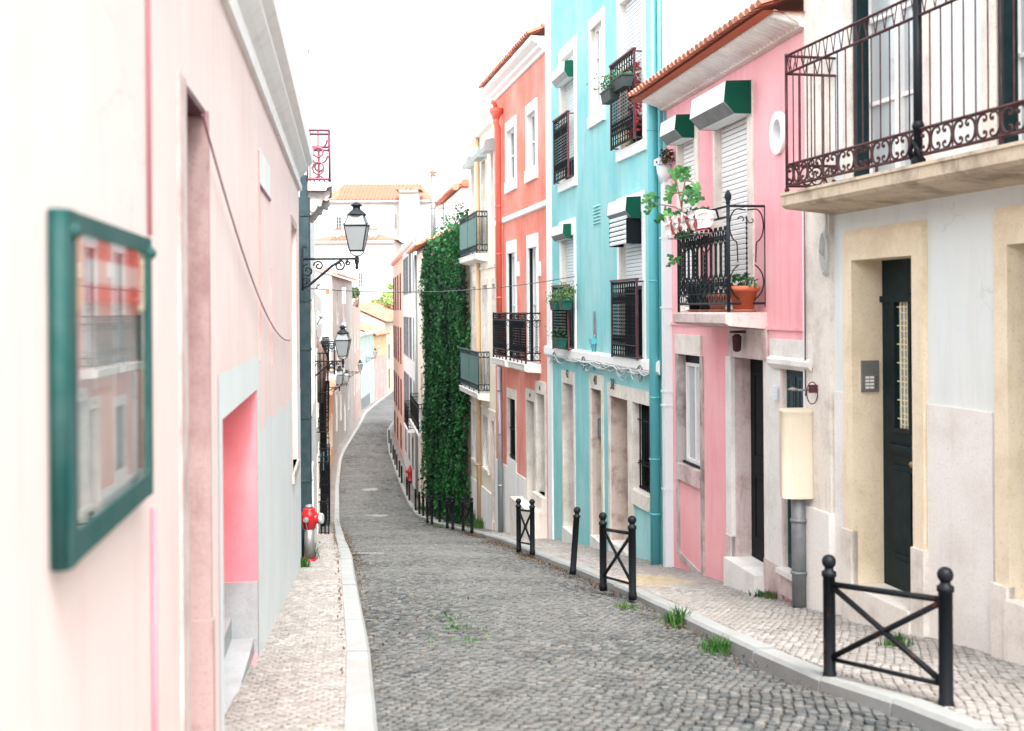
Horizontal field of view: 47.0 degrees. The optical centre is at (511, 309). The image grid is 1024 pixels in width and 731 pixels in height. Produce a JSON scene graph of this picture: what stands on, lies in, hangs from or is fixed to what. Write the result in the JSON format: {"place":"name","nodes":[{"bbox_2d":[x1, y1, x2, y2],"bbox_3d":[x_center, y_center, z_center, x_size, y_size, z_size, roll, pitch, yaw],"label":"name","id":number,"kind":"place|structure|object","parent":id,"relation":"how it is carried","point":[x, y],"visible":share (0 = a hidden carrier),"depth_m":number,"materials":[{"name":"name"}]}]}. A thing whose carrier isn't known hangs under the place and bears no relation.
{"place":"outdoors","nodes":[
{"label":"outdoors","id":0,"kind":"place"},
{"bbox_2d":[224,533,346,730],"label":"pavement","id":1,"kind":"structure","parent":0,"point":[295,679],"depth_m":8.77,"materials":[{"name":"stone"}]},
{"bbox_2d":[301,556,310,567],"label":"weed tuft","id":2,"kind":"object","parent":1,"relation":"on","point":[304,561],"visible":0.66,"depth_m":17.14,"materials":[{"name":"green plant"}]},
{"bbox_2d":[301,504,323,561],"bbox_3d":[-3.087,3.448,18.163,0.355,0.880,0.329,0,0,0],"label":"fire hydrant","id":3,"kind":"object","parent":1,"relation":"on","point":[311,517],"visible":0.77,"depth_m":18.12,"materials":[{"name":"metal"}]},
{"bbox_2d":[319,391,392,532],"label":"pavement","id":4,"kind":"structure","parent":0,"point":[334,463],"depth_m":65.33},
{"bbox_2d":[362,392,393,423],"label":"road","id":5,"kind":"structure","parent":0,"point":[382,412],"depth_m":98.98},
{"bbox_2d":[310,0,544,238],"label":"sky","id":6,"kind":"structure","parent":0,"point":[396,82],"materials":[{"name":"white"}]},
{"bbox_2d":[390,423,497,531],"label":"pavement","id":7,"kind":"structure","parent":0,"point":[396,447],"depth_m":64.37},
{"bbox_2d":[453,517,485,529],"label":"weed tuft","id":8,"kind":"object","parent":7,"relation":"on","point":[478,523],"visible":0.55,"depth_m":33.02,"materials":[{"name":"green plant"}]},
{"bbox_2d":[339,423,923,730],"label":"road","id":9,"kind":"structure","parent":0,"point":[559,653],"depth_m":9.83,"materials":[{"name":"stone"}]},
{"bbox_2d":[426,495,432,524],"bbox_3d":[-2.717,6.588,38.800,0.101,1.110,1.325,0,0,-11],"label":"crossed barrier","id":10,"kind":"object","parent":9,"relation":"on","point":[429,509],"visible":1,"depth_m":38.68,"materials":[{"name":"metal"}]},
{"bbox_2d":[445,496,454,529],"bbox_3d":[-1.811,5.925,34.350,0.101,1.075,1.028,0,0,-13],"label":"crossed barrier","id":11,"kind":"object","parent":9,"relation":"on","point":[450,513],"visible":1,"depth_m":34.29,"materials":[{"name":"metal"}]},
{"bbox_2d":[417,617,490,643],"bbox_3d":[-0.502,2.966,10.738,0.608,0.049,1.002,0,0,-26],"label":"weed tuft","id":12,"kind":"object","parent":9,"relation":"on","point":[453,638],"visible":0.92,"depth_m":10.63,"materials":[{"name":"green plant"}]},
{"bbox_2d":[429,617,486,631],"bbox_3d":[-0.477,3.066,11.263,0.504,0.055,0.792,0,0,-27],"label":"weed tuft","id":13,"kind":"object","parent":9,"relation":"on","point":[453,626],"visible":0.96,"depth_m":11.38,"materials":[{"name":"green plant"}]},
{"bbox_2d":[319,518,828,697],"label":"fallen leaves","id":14,"kind":"object","parent":9,"relation":"on","point":[493,541],"visible":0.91,"depth_m":16.38,"materials":[{"name":"plant"}]},
{"bbox_2d":[569,507,580,574],"bbox_3d":[0.872,3.197,16.300,0.103,0.935,0.101,4,0,0],"label":"bollard","id":15,"kind":"object","parent":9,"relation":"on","point":[574,546],"visible":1,"depth_m":16.26,"materials":[{"name":"metal"}]},
{"bbox_2d":[611,601,641,610],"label":"weed tuft","id":16,"kind":"object","parent":9,"relation":"on","point":[623,606],"visible":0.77,"depth_m":12.70,"materials":[{"name":"green plant"}]},
{"bbox_2d":[659,609,672,624],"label":"weed tuft","id":17,"kind":"object","parent":9,"relation":"on","point":[666,617],"visible":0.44,"depth_m":11.74,"materials":[{"name":"green plant"}]},
{"bbox_2d":[665,599,696,628],"bbox_3d":[1.639,2.973,11.487,0.343,0.259,0.292,0,0,24],"label":"weed tuft","id":18,"kind":"object","parent":9,"relation":"on","point":[678,619],"visible":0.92,"depth_m":11.45,"materials":[{"name":"green plant"}]},
{"bbox_2d":[698,632,730,656],"bbox_3d":[1.741,2.847,10.013,0.336,0.130,0.527,0,0,0],"label":"weed tuft","id":19,"kind":"object","parent":9,"relation":"on","point":[715,645],"visible":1,"depth_m":10.00,"materials":[{"name":"green plant"}]},
{"bbox_2d":[489,532,1023,730],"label":"pavement","id":20,"kind":"structure","parent":0,"point":[988,688],"depth_m":9.75,"materials":[{"name":"stone"}]},
{"bbox_2d":[599,512,636,599],"bbox_3d":[1.226,2.853,13.725,0.101,1.068,1.087,0,0,-15],"label":"crossed barrier","id":21,"kind":"object","parent":20,"relation":"on","point":[604,538],"visible":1,"depth_m":13.61,"materials":[{"name":"metal"}]},
{"bbox_2d":[760,590,776,599],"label":"weed tuft","id":22,"kind":"object","parent":20,"relation":"on","point":[771,595],"visible":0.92,"depth_m":12.85,"materials":[{"name":"green plant"}]},
{"bbox_2d":[878,629,913,649],"bbox_3d":[3.092,2.663,9.468,0.315,0.140,0.308,0,0,-36],"label":"weed tuft","id":23,"kind":"object","parent":20,"relation":"on","point":[899,637],"visible":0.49,"depth_m":9.48,"materials":[{"name":"green plant"}]},
{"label":"ground","id":24,"kind":"structure","parent":0,"visible":0},
{"bbox_2d":[0,0,313,730],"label":"long house","id":25,"kind":"structure","parent":24,"relation":"on","point":[177,132],"depth_m":4.65,"materials":[{"name":"pink paint"}]},
{"bbox_2d":[47,208,155,571],"bbox_3d":[-1.144,0.190,3.380,0.071,0.856,1.229,0,0,-8],"label":"notice board","id":26,"kind":"object","parent":25,"relation":"attached to","point":[100,373],"visible":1,"depth_m":3.10,"materials":[{"name":"wood"}]},
{"bbox_2d":[301,202,369,289],"bbox_3d":[-2.602,-0.930,17.300,1.001,1.295,0.357,0,0,0],"label":"street lamp","id":27,"kind":"object","parent":25,"relation":"attached to","point":[356,225],"visible":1,"depth_m":17.23,"materials":[{"name":"metal"}]},
{"bbox_2d":[281,0,331,539],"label":"town house","id":28,"kind":"structure","parent":24,"relation":"on","point":[297,16],"depth_m":19.09,"materials":[{"name":"paint"}]},
{"bbox_2d":[299,175,312,556],"bbox_3d":[-3.275,0.970,18.613,0.195,6.182,0.165,0,0,0],"label":"rain downpipe","id":29,"kind":"object","parent":28,"relation":"attached to","point":[305,363],"visible":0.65,"depth_m":18.54,"materials":[{"name":"green metal"}]},
{"bbox_2d":[315,325,351,376],"bbox_3d":[-4.226,1.009,27.200,1.001,1.295,0.357,0,0,0],"label":"street lamp","id":30,"kind":"object","parent":28,"relation":"attached to","point":[342,340],"visible":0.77,"depth_m":27.09,"materials":[{"name":"metal"}]},
{"bbox_2d":[315,292,336,533],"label":"town house","id":31,"kind":"structure","parent":24,"relation":"on","point":[322,445],"depth_m":31.95,"materials":[{"name":"white paint"}]},
{"bbox_2d":[316,330,326,402],"bbox_3d":[-4.987,1.440,30.012,0.615,1.882,0.475,0,0,0],"label":"balcony railing","id":32,"kind":"object","parent":31,"relation":"on","point":[319,348],"visible":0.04,"depth_m":29.87,"materials":[{"name":"black metal"}]},
{"bbox_2d":[329,365,344,391],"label":"street lamp","id":33,"kind":"object","parent":31,"relation":"attached to","point":[339,376],"visible":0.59,"depth_m":44.89,"materials":[{"name":"glass"}]},
{"bbox_2d":[327,369,335,467],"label":"town house","id":34,"kind":"structure","parent":24,"relation":"on","point":[332,384],"depth_m":66.44,"materials":[{"name":"white paint"}]},
{"bbox_2d":[315,266,356,453],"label":"town house","id":35,"kind":"structure","parent":24,"relation":"on","point":[337,309],"depth_m":76.23,"materials":[{"name":"white paint"}]},
{"bbox_2d":[352,307,360,425],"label":"town house","id":36,"kind":"structure","parent":24,"relation":"on","point":[356,330],"depth_m":93.10,"materials":[{"name":"beige paint"}]},
{"bbox_2d":[352,287,360,306],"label":"bush","id":37,"kind":"object","parent":36,"relation":"on","point":[355,296],"visible":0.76,"depth_m":92.86,"materials":[{"name":"green plant"}]},
{"bbox_2d":[315,228,403,301],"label":"hill house","id":38,"kind":"structure","parent":24,"relation":"on","point":[374,272],"depth_m":150.00,"materials":[{"name":"white paint"}]},
{"bbox_2d":[334,392,391,730],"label":"kerb","id":39,"kind":"structure","parent":24,"relation":"on","point":[360,710],"depth_m":9.60,"materials":[{"name":"stone"}]},
{"bbox_2d":[361,331,376,410],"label":"town house","id":40,"kind":"structure","parent":24,"relation":"on","point":[367,372],"depth_m":106.97,"materials":[{"name":"white paint"}]},
{"bbox_2d":[352,302,393,392],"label":"town house","id":41,"kind":"structure","parent":24,"relation":"on","point":[382,312],"depth_m":125.34,"materials":[{"name":"white paint"}]},
{"bbox_2d":[361,321,389,400],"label":"town house","id":42,"kind":"structure","parent":24,"relation":"on","point":[380,375],"depth_m":117.64,"materials":[{"name":"yellow paint"}]},
{"bbox_2d":[369,282,392,320],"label":"tree","id":43,"kind":"object","parent":24,"relation":"on","point":[386,298],"visible":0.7,"depth_m":138.51,"materials":[{"name":"green plant"}]},
{"bbox_2d":[326,183,438,239],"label":"palace","id":44,"kind":"structure","parent":24,"relation":"on","point":[379,207],"depth_m":172.00,"materials":[{"name":"white paint"}]},
{"bbox_2d":[390,252,403,458],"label":"town house","id":45,"kind":"structure","parent":24,"relation":"on","point":[396,263],"depth_m":74.73,"materials":[{"name":"pink paint"}]},
{"bbox_2d":[395,185,423,245],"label":"palace wing","id":46,"kind":"structure","parent":24,"relation":"on","point":[409,211],"depth_m":168.00,"materials":[{"name":"paint"}]},
{"bbox_2d":[399,234,430,488],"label":"town house","id":47,"kind":"structure","parent":24,"relation":"on","point":[409,347],"depth_m":60.86,"materials":[{"name":"paint"}]},
{"bbox_2d":[403,258,405,294],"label":"window","id":48,"kind":"structure","parent":47,"relation":"in","point":[404,260],"depth_m":66.45,"materials":[{"name":"grey glass"}]},
{"bbox_2d":[403,316,405,354],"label":"window","id":49,"kind":"structure","parent":47,"relation":"in","point":[404,317],"depth_m":66.45,"materials":[{"name":"grey glass"}]},
{"bbox_2d":[406,317,408,356],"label":"window","id":50,"kind":"structure","parent":47,"relation":"in","point":[407,318],"depth_m":63.55,"materials":[{"name":"grey glass"}]},
{"bbox_2d":[409,254,410,293],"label":"window","id":51,"kind":"structure","parent":47,"relation":"in","point":[409,254],"depth_m":60.39,"materials":[{"name":"grey metal"}]},
{"bbox_2d":[409,317,411,359],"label":"window","id":52,"kind":"structure","parent":47,"relation":"in","point":[410,318],"depth_m":60.39,"materials":[{"name":"grey metal"}]},
{"bbox_2d":[406,169,449,515],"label":"town house","id":53,"kind":"structure","parent":24,"relation":"on","point":[416,407],"depth_m":52.55,"materials":[{"name":"beige paint"}]},
{"bbox_2d":[429,202,457,224],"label":"roof aerial","id":54,"kind":"object","parent":53,"relation":"attached to","point":[443,208],"visible":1,"depth_m":48.99,"materials":[{"name":"metal"}]},
{"bbox_2d":[429,242,470,524],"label":"blank wall","id":55,"kind":"structure","parent":24,"relation":"on","point":[467,306],"depth_m":35.93,"materials":[{"name":"pink paint"}]},
{"bbox_2d":[418,202,470,526],"bbox_3d":[-2.300,2.339,41.223,1.181,11.681,12.547,0,0,-11],"label":"climbing ivy","id":56,"kind":"object","parent":55,"relation":"attached to","point":[445,456],"visible":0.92,"depth_m":39.67,"materials":[{"name":"green plant"}]},
{"bbox_2d":[436,178,468,232],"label":"hillside house","id":57,"kind":"structure","parent":24,"relation":"on","point":[458,192],"depth_m":52.41,"materials":[{"name":"white paint"}]},
{"bbox_2d":[458,95,495,531],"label":"town house","id":58,"kind":"structure","parent":24,"relation":"on","point":[477,244],"depth_m":33.02,"materials":[{"name":"beige paint"}]},
{"bbox_2d":[474,411,475,458],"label":"window","id":59,"kind":"structure","parent":58,"relation":"in","point":[474,411],"depth_m":35.10,"materials":[{"name":"white paint"}]},
{"bbox_2d":[484,162,485,252],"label":"french window","id":60,"kind":"structure","parent":58,"relation":"in","point":[484,162],"depth_m":33.02,"materials":[{"name":"white paint"}]},
{"bbox_2d":[485,416,487,467],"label":"window","id":61,"kind":"structure","parent":58,"relation":"in","point":[486,418],"depth_m":33.03,"materials":[{"name":"white paint"}]},
{"bbox_2d":[486,285,487,391],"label":"french window","id":62,"kind":"structure","parent":58,"relation":"in","point":[486,285],"depth_m":32.97,"materials":[{"name":"white paint"}]},
{"bbox_2d":[478,22,547,538],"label":"town house","id":63,"kind":"structure","parent":24,"relation":"on","point":[512,84],"depth_m":27.24,"materials":[{"name":"paint"}]},
{"bbox_2d":[511,399,512,456],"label":"window","id":64,"kind":"structure","parent":63,"relation":"in","point":[512,399],"depth_m":29.25,"materials":[{"name":"black wood"}]},
{"bbox_2d":[510,130,514,178],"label":"window","id":65,"kind":"structure","parent":63,"relation":"in","point":[512,132],"depth_m":29.14,"materials":[{"name":"white paint"}]},
{"bbox_2d":[512,253,514,312],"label":"french window","id":66,"kind":"structure","parent":63,"relation":"in","point":[513,255],"depth_m":29.12,"materials":[{"name":"white paint"}]},
{"bbox_2d":[531,113,534,165],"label":"window","id":67,"kind":"structure","parent":63,"relation":"in","point":[533,116],"depth_m":26.70,"materials":[{"name":"white paint"}]},
{"bbox_2d":[533,248,536,359],"bbox_3d":[0.581,-0.110,26.316,0.237,2.545,0.924,0,0,0],"label":"french window","id":68,"kind":"structure","parent":63,"relation":"in","point":[534,249],"depth_m":26.69,"materials":[{"name":"white paint"}]},
{"bbox_2d":[544,0,755,564],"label":"town house","id":69,"kind":"structure","parent":24,"relation":"on","point":[604,366],"depth_m":20.12,"materials":[{"name":"paint"}]},
{"bbox_2d":[304,276,574,292],"bbox_3d":[-0.972,-0.450,19.948,0.014,0.343,6.389,0,0,43],"label":"overhead wire","id":70,"kind":"object","parent":69,"relation":"attached to","point":[436,291],"visible":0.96,"depth_m":19.69,"materials":[{"name":"rubber"}]},
{"bbox_2d":[545,292,562,309],"bbox_3d":[0.958,-0.178,22.903,0.615,0.376,0.623,0,0,0],"label":"flower box","id":71,"kind":"object","parent":69,"relation":"attached to","point":[552,303],"visible":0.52,"depth_m":22.83,"materials":[{"name":"plant"}]},
{"bbox_2d":[545,326,573,347],"bbox_3d":[0.910,0.526,22.618,0.563,0.424,0.622,0,0,-43],"label":"flower box","id":72,"kind":"object","parent":69,"relation":"attached to","point":[561,342],"visible":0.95,"depth_m":22.43,"materials":[{"name":"plastic"}]},
{"bbox_2d":[545,281,577,309],"bbox_3d":[1.005,-0.272,22.284,0.669,0.564,0.529,0,0,-19],"label":"flower box","id":73,"kind":"object","parent":69,"relation":"attached to","point":[565,304],"visible":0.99,"depth_m":22.15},
{"bbox_2d":[565,156,573,179],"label":"window","id":74,"kind":"structure","parent":69,"relation":"in","point":[571,161],"depth_m":22.90,"materials":[{"name":"grey glass"}]},
{"bbox_2d":[566,287,573,348],"bbox_3d":[1.202,0.180,22.988,0.257,1.220,1.084,0,0,0],"label":"window","id":75,"kind":"structure","parent":69,"relation":"in","point":[571,312],"depth_m":22.98,"materials":[{"name":"metal"}]},
{"bbox_2d":[595,25,601,112],"bbox_3d":[1.586,-4.219,20.686,0.200,1.550,0.776,0,0,0],"label":"window","id":76,"kind":"structure","parent":69,"relation":"in","point":[598,51],"depth_m":20.98,"materials":[{"name":"white paint"}]},
{"bbox_2d":[587,71,619,104],"bbox_3d":[1.506,-3.499,18.534,0.668,0.469,0.649,0,0,0],"label":"flower box","id":77,"kind":"object","parent":69,"relation":"attached to","point":[609,96],"visible":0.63,"depth_m":18.43,"materials":[{"name":"plastic"}]},
{"bbox_2d":[600,67,640,92],"bbox_3d":[1.656,-3.530,17.994,0.564,0.330,0.654,0,0,-14],"label":"flower box","id":78,"kind":"object","parent":69,"relation":"attached to","point":[621,82],"visible":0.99,"depth_m":17.86,"materials":[{"name":"plastic"}]},
{"bbox_2d":[625,286,641,357],"bbox_3d":[1.998,0.206,18.675,0.294,1.143,1.285,0,0,0],"label":"window","id":79,"kind":"structure","parent":69,"relation":"in","point":[639,287],"depth_m":18.63,"materials":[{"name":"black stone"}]},
{"bbox_2d":[626,114,641,146],"bbox_3d":[1.993,-2.809,18.587,0.287,0.450,1.245,0,0,0],"label":"window","id":80,"kind":"structure","parent":69,"relation":"in","point":[639,133],"depth_m":18.55,"materials":[{"name":"black glass"}]},
{"bbox_2d":[627,62,641,135],"bbox_3d":[1.896,-3.249,18.210,0.147,1.094,0.520,0,0,-10],"label":"geranium","id":81,"kind":"object","parent":69,"relation":"on","point":[638,82],"visible":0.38,"depth_m":18.08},
{"bbox_2d":[643,405,648,488],"bbox_3d":[2.173,2.138,18.185,0.212,1.372,0.842,0,0,0],"label":"window","id":82,"kind":"structure","parent":69,"relation":"in","point":[643,405],"depth_m":18.55,"materials":[{"name":"black glass"}]},
{"bbox_2d":[387,421,1001,730],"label":"kerb","id":83,"kind":"structure","parent":24,"relation":"on","point":[922,714],"depth_m":8.81,"materials":[{"name":"stone"}]},
{"bbox_2d":[438,495,440,521],"bbox_3d":[-2.379,6.567,38.650,0.103,0.935,0.101,0,0,0],"label":"bollard","id":84,"kind":"object","parent":83,"relation":"on","point":[439,508],"visible":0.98,"depth_m":38.62,"materials":[{"name":"metal"}]},
{"bbox_2d":[461,497,473,532],"bbox_3d":[-1.212,5.552,31.900,0.101,1.154,1.533,0,0,-12],"label":"crossed barrier","id":85,"kind":"object","parent":83,"relation":"on","point":[463,511],"visible":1,"depth_m":31.89,"materials":[{"name":"metal"}]},
{"bbox_2d":[516,498,534,554],"bbox_3d":[0.229,3.731,20.300,0.102,1.055,0.934,0,0,-16],"label":"crossed barrier","id":86,"kind":"object","parent":83,"relation":"on","point":[519,534],"visible":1,"depth_m":20.24,"materials":[{"name":"metal"}]},
{"bbox_2d":[821,554,954,706],"bbox_3d":[2.431,2.087,7.700,0.103,1.025,1.195,0,0,-24],"label":"crossed barrier","id":87,"kind":"object","parent":83,"relation":"on","point":[943,604],"visible":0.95,"depth_m":7.55,"materials":[{"name":"metal"}]},
{"bbox_2d":[627,0,812,601],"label":"town house","id":88,"kind":"structure","parent":24,"relation":"on","point":[718,95],"depth_m":14.06,"materials":[{"name":"pink paint"}]},
{"bbox_2d":[654,158,673,567],"bbox_3d":[2.200,0.786,16.840,0.240,5.880,0.260,0,0,-9],"label":"rain downpipe","id":89,"kind":"object","parent":88,"relation":"attached to","point":[664,176],"visible":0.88,"depth_m":16.78,"materials":[{"name":"metal"}]},
{"bbox_2d":[656,148,674,164],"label":"dried plant","id":90,"kind":"object","parent":89,"relation":"on","point":[668,153],"visible":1,"depth_m":16.61,"materials":[{"name":"brown plant"}]},
{"bbox_2d":[666,254,682,267],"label":"fig shoot","id":91,"kind":"object","parent":88,"relation":"on","point":[676,259],"visible":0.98,"depth_m":15.02,"materials":[{"name":"green plant"}]},
{"bbox_2d":[664,206,715,239],"bbox_3d":[2.115,-1.018,14.081,0.296,0.379,1.220,0,0,-9],"label":"hanging planter","id":92,"kind":"object","parent":88,"relation":"attached to","point":[692,222],"visible":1,"depth_m":13.80,"materials":[{"name":"plastic"}]},
{"bbox_2d":[641,165,704,223],"bbox_3d":[1.980,-1.429,14.806,0.373,0.693,2.766,0,0,-5],"label":"fig plant","id":93,"kind":"object","parent":92,"relation":"in","point":[689,192],"visible":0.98,"depth_m":14.57,"materials":[{"name":"green plant"}]},
{"bbox_2d":[686,362,699,465],"bbox_3d":[2.532,1.421,15.986,0.204,1.371,0.928,0,0,0],"label":"window","id":94,"kind":"structure","parent":88,"relation":"in","point":[692,369],"depth_m":16.24,"materials":[{"name":"white paint"}]},
{"bbox_2d":[688,288,700,311],"bbox_3d":[2.314,-0.145,14.855,0.220,0.352,0.220,0,0,0],"label":"plant pot","id":95,"kind":"object","parent":88,"relation":"on","point":[694,308],"visible":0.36,"depth_m":14.78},
{"bbox_2d":[697,279,713,311],"bbox_3d":[2.370,-0.175,14.395,0.236,0.412,0.259,0,0,0],"label":"plant pot","id":96,"kind":"object","parent":88,"relation":"on","point":[704,308],"visible":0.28,"depth_m":14.34,"materials":[{"name":"brown ceramic"}]},
{"bbox_2d":[708,294,726,311],"bbox_3d":[2.447,-0.076,14.018,0.264,0.212,0.264,0,0,0],"label":"plant pot","id":97,"kind":"object","parent":88,"relation":"on","point":[717,308],"visible":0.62,"depth_m":13.93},
{"bbox_2d":[730,330,745,351],"bbox_3d":[2.660,0.372,13.780,0.200,0.250,0.120,0,0,-9],"label":"porch lamp","id":98,"kind":"object","parent":88,"relation":"attached to","point":[736,340],"visible":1,"depth_m":13.73,"materials":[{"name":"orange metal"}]},
{"bbox_2d":[724,272,759,311],"bbox_3d":[2.594,-0.200,13.296,0.419,0.458,0.390,0,0,0],"label":"plant pot","id":99,"kind":"object","parent":88,"relation":"on","point":[746,295],"visible":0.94,"depth_m":13.17,"materials":[{"name":"ceramic"}]},
{"bbox_2d":[750,359,763,562],"bbox_3d":[2.993,1.779,13.783,0.062,2.422,0.993,0,0,-9],"label":"door","id":100,"kind":"structure","parent":88,"relation":"in","point":[756,366],"depth_m":14.05,"materials":[{"name":"wood"}]},
{"bbox_2d":[769,111,784,153],"bbox_3d":[2.924,-1.916,12.776,0.120,0.470,0.420,0,0,-9],"label":"oval window","id":101,"kind":"structure","parent":88,"relation":"in","point":[777,124],"depth_m":12.81,"materials":[{"name":"white paint"}]},
{"bbox_2d":[787,369,802,568],"bbox_3d":[3.045,1.687,12.456,0.062,2.204,0.594,0,0,-9],"label":"door","id":102,"kind":"structure","parent":88,"relation":"in","point":[794,378],"depth_m":12.60,"materials":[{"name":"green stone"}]},
{"bbox_2d":[779,0,1023,665],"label":"town house","id":103,"kind":"structure","parent":24,"relation":"on","point":[912,165],"depth_m":9.92,"materials":[{"name":"paint"}]},
{"bbox_2d":[790,499,806,608],"bbox_3d":[2.930,2.345,11.958,0.209,1.477,0.167,0,0,37],"label":"rain downpipe","id":104,"kind":"object","parent":103,"relation":"attached to","point":[798,521],"visible":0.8,"depth_m":11.91,"materials":[{"name":"grey metal"}]},
{"bbox_2d":[779,408,812,498],"bbox_3d":[2.888,1.456,11.940,0.313,0.902,0.227,0,0,0],"label":"pipe casing","id":105,"kind":"object","parent":104,"relation":"attached to","point":[796,449],"visible":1,"depth_m":11.84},
{"bbox_2d":[788,382,817,404],"bbox_3d":[2.902,0.834,11.736,0.308,0.232,0.104,0,0,0],"label":"wall bracket","id":106,"kind":"object","parent":103,"relation":"attached to","point":[813,389],"depth_m":11.73,"materials":[{"name":"metal"}]},
{"bbox_2d":[802,211,806,504],"bbox_3d":[3.009,1.009,12.013,0.067,4.060,0.111,0,0,0],"label":"conduit","id":107,"kind":"object","parent":103,"relation":"attached to","point":[804,300],"visible":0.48,"depth_m":12.03,"materials":[{"name":"pink metal"}]},
{"bbox_2d":[819,214,829,276],"bbox_3d":[3.070,-0.723,11.523,0.081,0.813,0.165,0,0,-13],"label":"cable coil","id":108,"kind":"object","parent":103,"relation":"hanging from","point":[823,244],"visible":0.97,"depth_m":11.48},
{"bbox_2d":[868,0,913,172],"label":"french window","id":109,"kind":"structure","parent":103,"relation":"in","point":[874,6],"depth_m":10.75,"materials":[{"name":"glass"}]},
{"bbox_2d":[879,258,912,591],"bbox_3d":[3.624,1.065,10.655,0.147,3.059,1.028,0,0,-10],"label":"door","id":110,"kind":"structure","parent":103,"relation":"in","point":[895,298],"depth_m":10.91,"materials":[{"name":"wood"}]},
{"bbox_2d":[1018,0,1023,140],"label":"french window","id":111,"kind":"structure","parent":103,"relation":"in","point":[1020,2],"depth_m":8.94,"materials":[{"name":"white paint"}]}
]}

